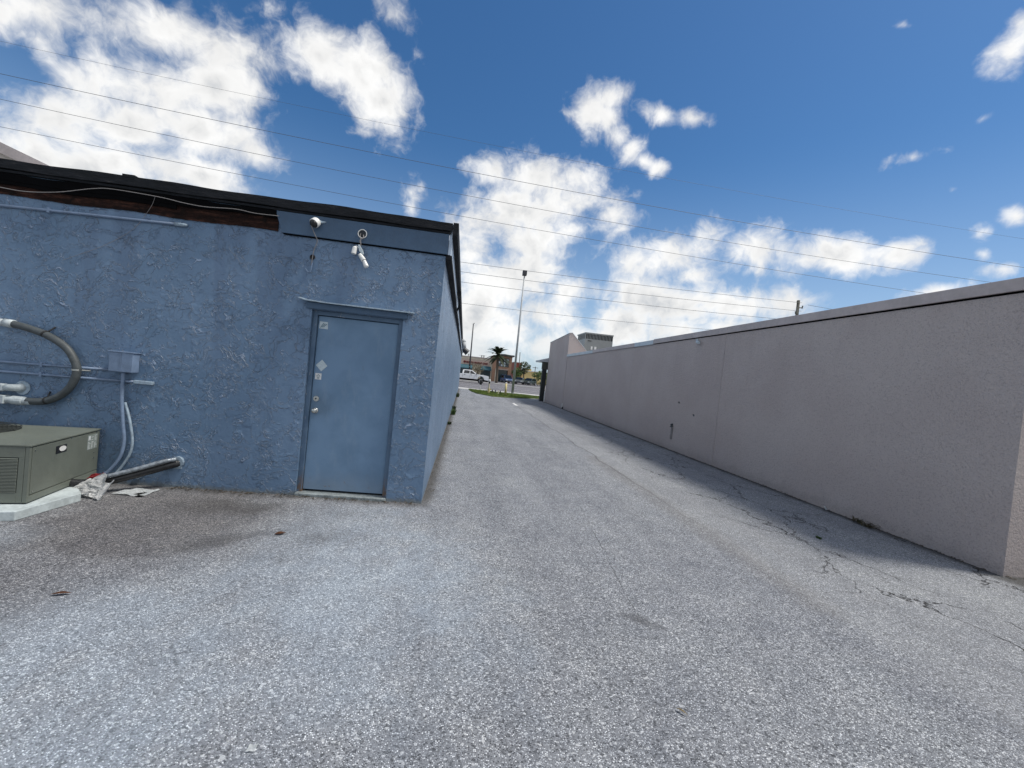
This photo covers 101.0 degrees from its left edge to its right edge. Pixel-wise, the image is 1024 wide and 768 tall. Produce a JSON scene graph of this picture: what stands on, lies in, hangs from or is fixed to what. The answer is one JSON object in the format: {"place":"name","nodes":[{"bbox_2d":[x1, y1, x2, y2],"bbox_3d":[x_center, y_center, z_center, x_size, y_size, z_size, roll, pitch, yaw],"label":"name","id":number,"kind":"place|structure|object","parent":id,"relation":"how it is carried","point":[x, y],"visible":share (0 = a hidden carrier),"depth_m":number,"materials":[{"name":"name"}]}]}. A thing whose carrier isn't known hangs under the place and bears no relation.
{"place":"outdoors","nodes":[
{"label":"outdoors","id":0,"kind":"place"},
{"bbox_2d":[0,142,48,165],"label":"beige building","id":1,"kind":"structure","parent":0,"point":[8,152],"depth_m":12.14,"materials":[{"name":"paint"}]},
{"bbox_2d":[3,127,920,292],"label":"power line","id":2,"kind":"object","parent":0,"point":[441,212],"visible":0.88,"depth_m":40.90,"materials":[{"name":"metal"}]},
{"bbox_2d":[460,354,492,378],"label":"clinic building","id":3,"kind":"structure","parent":0,"point":[487,367],"depth_m":97.47,"materials":[{"name":"beige paint"}]},
{"bbox_2d":[460,368,489,378],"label":"window","id":4,"kind":"structure","parent":3,"relation":"in","point":[487,373],"depth_m":97.80,"materials":[{"name":"glass"}]},
{"bbox_2d":[1,99,985,281],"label":"power line","id":5,"kind":"object","parent":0,"point":[472,196],"visible":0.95,"depth_m":41.18,"materials":[{"name":"metal"}]},
{"bbox_2d":[458,387,538,395],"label":"sidewalk","id":6,"kind":"structure","parent":0,"point":[497,391],"depth_m":40.29,"materials":[{"name":"grey concrete"}]},
{"bbox_2d":[459,381,545,394],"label":"road","id":7,"kind":"structure","parent":0,"point":[476,385],"depth_m":53.63,"materials":[{"name":"grey asphalt"}]},
{"bbox_2d":[459,369,488,383],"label":"pickup truck","id":8,"kind":"object","parent":7,"relation":"on","point":[471,375],"visible":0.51,"depth_m":63.16,"materials":[{"name":"white paint"}]},
{"bbox_2d":[795,300,802,314],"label":"utility pole","id":9,"kind":"object","parent":7,"relation":"on","point":[797,309],"visible":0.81,"depth_m":46.37,"materials":[{"name":"grey metal"}]},
{"bbox_2d":[466,272,795,310],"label":"power line","id":10,"kind":"object","parent":9,"relation":"attached to","point":[625,292],"visible":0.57,"depth_m":43.35,"materials":[{"name":"metal"}]},
{"bbox_2d":[463,262,799,302],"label":"power line","id":11,"kind":"object","parent":9,"relation":"attached to","point":[628,283],"visible":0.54,"depth_m":43.31,"materials":[{"name":"metal"}]},
{"bbox_2d":[459,379,545,387],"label":"parking lot","id":12,"kind":"structure","parent":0,"point":[520,384],"depth_m":88.27,"materials":[{"name":"grey asphalt"}]},
{"bbox_2d":[469,323,474,369],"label":"utility pole","id":13,"kind":"object","parent":12,"relation":"on","point":[471,347],"visible":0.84,"depth_m":76.40,"materials":[{"name":"grey metal"}]},
{"bbox_2d":[472,362,483,373],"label":"bare tree","id":14,"kind":"object","parent":12,"relation":"on","point":[478,368],"visible":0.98,"depth_m":95.11,"materials":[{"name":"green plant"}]},
{"bbox_2d":[484,346,510,382],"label":"palm tree","id":15,"kind":"object","parent":12,"relation":"on","point":[498,356],"visible":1,"depth_m":81.21,"materials":[{"name":"green plant"}]},
{"bbox_2d":[500,375,512,382],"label":"parked car","id":16,"kind":"object","parent":12,"relation":"on","point":[506,378],"visible":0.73,"depth_m":93.11,"materials":[{"name":"blue paint"}]},
{"bbox_2d":[511,367,522,383],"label":"leafy tree","id":17,"kind":"object","parent":12,"relation":"on","point":[518,374],"visible":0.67,"depth_m":96.19,"materials":[{"name":"green plant"}]},
{"bbox_2d":[515,377,524,384],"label":"parked car","id":18,"kind":"object","parent":12,"relation":"on","point":[518,380],"visible":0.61,"depth_m":92.08,"materials":[{"name":"grey paint"}]},
{"bbox_2d":[517,361,530,377],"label":"leafy tree","id":19,"kind":"object","parent":12,"relation":"on","point":[527,368],"visible":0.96,"depth_m":97.09,"materials":[{"name":"green plant"}]},
{"bbox_2d":[523,378,536,385],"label":"parked car","id":20,"kind":"object","parent":12,"relation":"on","point":[528,381],"visible":0.94,"depth_m":93.23,"materials":[{"name":"green paint"}]},
{"bbox_2d":[531,371,546,379],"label":"leafy tree","id":21,"kind":"object","parent":12,"relation":"on","point":[537,375],"visible":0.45,"depth_m":98.15,"materials":[{"name":"green plant"}]},
{"bbox_2d":[459,380,545,388],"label":"sidewalk","id":22,"kind":"structure","parent":0,"point":[501,384],"depth_m":70.92,"materials":[{"name":"grey concrete"}]},
{"bbox_2d":[491,355,514,382],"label":"brick building","id":23,"kind":"structure","parent":0,"point":[502,370],"depth_m":97.36,"materials":[{"name":"brown brick"}]},
{"bbox_2d":[499,359,508,366],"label":"window","id":24,"kind":"structure","parent":23,"relation":"in","point":[500,364],"depth_m":97.28,"materials":[{"name":"black glass"}]},
{"bbox_2d":[1,41,1021,238],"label":"power line","id":25,"kind":"object","parent":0,"point":[484,143],"visible":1,"depth_m":41.15,"materials":[{"name":"metal"}]},
{"bbox_2d":[0,388,1023,767],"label":"alley pavement","id":26,"kind":"structure","parent":0,"point":[532,584],"depth_m":2.68,"materials":[{"name":"grey asphalt"}]},
{"bbox_2d":[0,487,81,520],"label":"concrete pad","id":27,"kind":"object","parent":26,"relation":"on","point":[65,496],"visible":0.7,"depth_m":3.64,"materials":[{"name":"white concrete"}]},
{"bbox_2d":[0,422,100,502],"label":"air conditioner","id":28,"kind":"object","parent":27,"relation":"on","point":[37,461],"visible":0.99,"depth_m":3.81,"materials":[{"name":"green metal"}]},
{"bbox_2d":[52,591,70,593],"bbox_3d":[-2.698,1.250,2.527,0.095,0.008,0.029,6,1,-18],"label":"fallen leaf","id":29,"kind":"object","parent":26,"relation":"on","point":[61,592],"visible":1,"depth_m":2.53,"materials":[{"name":"brown plant"}]},
{"bbox_2d":[73,473,113,499],"bbox_3d":[-4.034,0.979,4.075,0.419,0.228,0.129,6,1,9],"label":"foil wrap","id":30,"kind":"object","parent":26,"relation":"on","point":[96,487],"visible":0.97,"depth_m":4.07,"materials":[{"name":"silver metal"}]},
{"bbox_2d":[111,488,159,496],"bbox_3d":[-3.846,1.097,4.328,0.303,0.022,0.240,6,1,0],"label":"paper scrap","id":31,"kind":"object","parent":26,"relation":"on","point":[138,492],"visible":1,"depth_m":4.31,"materials":[{"name":"white paper"}]},
{"bbox_2d":[0,158,462,503],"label":"blue building","id":32,"kind":"structure","parent":26,"relation":"on","point":[269,363],"depth_m":4.62,"materials":[{"name":"paint"}]},
{"bbox_2d":[0,381,30,394],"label":"pipe stub","id":33,"kind":"object","parent":32,"relation":"attached to","point":[22,387],"visible":1,"depth_m":4.36,"materials":[{"name":"plastic"}]},
{"bbox_2d":[0,319,90,404],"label":"flexible conduit","id":34,"kind":"object","parent":32,"relation":"attached to","point":[76,370],"visible":1,"depth_m":4.35,"materials":[{"name":"plastic"}]},
{"bbox_2d":[0,360,107,370],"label":"wall conduit","id":35,"kind":"object","parent":32,"relation":"attached to","point":[41,364],"depth_m":4.40,"materials":[{"name":"metal"}]},
{"bbox_2d":[0,370,154,384],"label":"wall conduit","id":36,"kind":"object","parent":32,"relation":"attached to","point":[41,374],"depth_m":4.44,"materials":[{"name":"metal"}]},
{"bbox_2d":[0,204,187,226],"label":"wall conduit","id":37,"kind":"object","parent":32,"relation":"attached to","point":[49,210],"depth_m":4.40,"materials":[{"name":"metal"}]},
{"bbox_2d":[64,198,154,259],"bbox_3d":[-4.221,-1.628,4.434,0.853,0.772,0.026,6,1,-4],"label":"hanging wire","id":38,"kind":"object","parent":32,"relation":"hanging from","point":[112,241],"visible":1,"depth_m":4.44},
{"bbox_2d":[101,350,141,473],"bbox_3d":[-4.146,0.328,4.460,0.275,1.342,0.115,6,1,-7],"label":"junction box","id":39,"kind":"object","parent":32,"relation":"attached to","point":[123,362],"visible":0.92,"depth_m":4.46,"materials":[{"name":"metal"}]},
{"bbox_2d":[67,456,184,486],"bbox_3d":[-3.971,0.897,4.315,0.983,0.288,0.157,5,1,-34],"label":"insulated pipe","id":40,"kind":"object","parent":32,"relation":"attached to","point":[146,469],"visible":0.82,"depth_m":4.37,"materials":[{"name":"black rubber"}]},
{"bbox_2d":[86,473,102,478],"bbox_3d":[-4.168,0.922,4.233,0.167,0.079,0.045,6,1,-19],"label":"red rag","id":41,"kind":"object","parent":40,"relation":"on","point":[92,476],"visible":0.41,"depth_m":4.22,"materials":[{"name":"red fabric"}]},
{"bbox_2d":[0,187,277,215],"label":"loose cable","id":42,"kind":"object","parent":32,"relation":"attached to","point":[138,193],"visible":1,"depth_m":4.42,"materials":[{"name":"grey rubber"}]},
{"bbox_2d":[305,216,325,272],"bbox_3d":[-2.161,-1.539,4.619,0.181,0.632,0.113,6,1,-7],"label":"security camera","id":43,"kind":"object","parent":32,"relation":"attached to","point":[315,222],"visible":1,"depth_m":4.61,"materials":[{"name":"white plastic"}]},
{"bbox_2d":[303,316,398,493],"bbox_3d":[-1.848,0.255,4.845,0.888,1.980,0.110,6,1,-7],"label":"door","id":44,"kind":"structure","parent":32,"relation":"in","point":[354,367],"depth_m":4.86,"materials":[{"name":"blue metal"}]},
{"bbox_2d":[351,229,368,267],"bbox_3d":[-1.670,-1.505,4.672,0.204,0.433,0.080,6,1,-7],"label":"light fixture","id":45,"kind":"object","parent":32,"relation":"attached to","point":[362,233],"visible":1,"depth_m":4.67,"materials":[{"name":"white plastic"}]},
{"bbox_2d":[461,339,469,354],"bbox_3d":[-2.236,-1.753,20.032,0.514,0.763,0.300,6,1,-7],"label":"eave floodlight","id":46,"kind":"object","parent":32,"relation":"attached to","point":[465,350],"visible":0.97,"depth_m":19.94,"materials":[{"name":"metal"}]},
{"bbox_2d":[246,743,258,751],"bbox_3d":[-1.030,1.442,1.676,0.037,0.011,0.034,6,1,-7],"label":"paper fleck","id":47,"kind":"object","parent":26,"relation":"on","point":[251,747],"visible":1,"depth_m":1.67},
{"bbox_2d":[469,388,538,398],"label":"lawn island","id":48,"kind":"structure","parent":26,"relation":"on","point":[502,396],"depth_m":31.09,"materials":[{"name":"plant"}]},
{"bbox_2d":[511,270,526,393],"bbox_3d":[0.567,-4.424,36.378,0.360,10.670,0.400,6,1,-7],"label":"street lamp","id":49,"kind":"object","parent":48,"relation":"on","point":[524,273],"visible":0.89,"depth_m":36.32,"materials":[{"name":"metal"}]},
{"bbox_2d":[536,277,1023,577],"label":"grey building","id":50,"kind":"structure","parent":26,"relation":"on","point":[903,417],"depth_m":6.22,"materials":[{"name":"beige paint"}]},
{"bbox_2d":[577,332,613,350],"bbox_3d":[5.320,-2.272,27.567,1.840,1.850,1.940,6,1,-7],"label":"rooftop unit","id":51,"kind":"object","parent":50,"relation":"on","point":[590,341],"visible":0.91,"depth_m":26.62,"materials":[{"name":"grey paint"}]},
{"bbox_2d":[669,424,672,438],"bbox_3d":[4.407,1.308,11.683,0.073,0.428,0.142,6,1,-7],"label":"pipe stub","id":52,"kind":"object","parent":50,"relation":"attached to","point":[671,426],"visible":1,"depth_m":11.69,"materials":[{"name":"grey metal"}]},
{"bbox_2d":[852,516,878,527],"bbox_3d":[4.965,1.954,5.974,0.326,0.070,0.586,6,1,-7],"label":"weed","id":53,"kind":"object","parent":26,"relation":"on","point":[859,521],"visible":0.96,"depth_m":5.94,"materials":[{"name":"green plant"}]},
{"bbox_2d":[0,73,1023,267],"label":"power line","id":54,"kind":"object","parent":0,"point":[488,175],"visible":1,"depth_m":41.28,"materials":[{"name":"metal"}]},
{"bbox_2d":[0,0,1023,371],"label":"sky","id":55,"kind":"structure","parent":0,"point":[911,110],"materials":[{"name":"blue"}]},
{"bbox_2d":[511,362,520,378],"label":"red building","id":56,"kind":"structure","parent":0,"point":[517,365],"depth_m":118.94,"materials":[{"name":"brick"}]},
{"bbox_2d":[521,369,546,384],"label":"yellow building","id":57,"kind":"structure","parent":0,"point":[528,374],"depth_m":120.31,"materials":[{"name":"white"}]},
{"bbox_2d":[464,303,710,329],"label":"power line","id":58,"kind":"object","parent":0,"point":[591,318],"visible":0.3,"depth_m":43.01,"materials":[{"name":"metal"}]},
{"bbox_2d":[167,404,1015,579],"bbox_3d":[-0.268,1.290,13.902,8.930,0.018,20.152,6,1,-7],"label":"debris","id":59,"kind":"object","parent":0,"point":[434,489],"visible":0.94,"depth_m":4.77,"materials":[{"name":"plant"}]},
{"bbox_2d":[464,282,773,318],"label":"power line","id":60,"kind":"object","parent":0,"point":[615,301],"visible":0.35,"depth_m":43.30,"materials":[{"name":"metal"}]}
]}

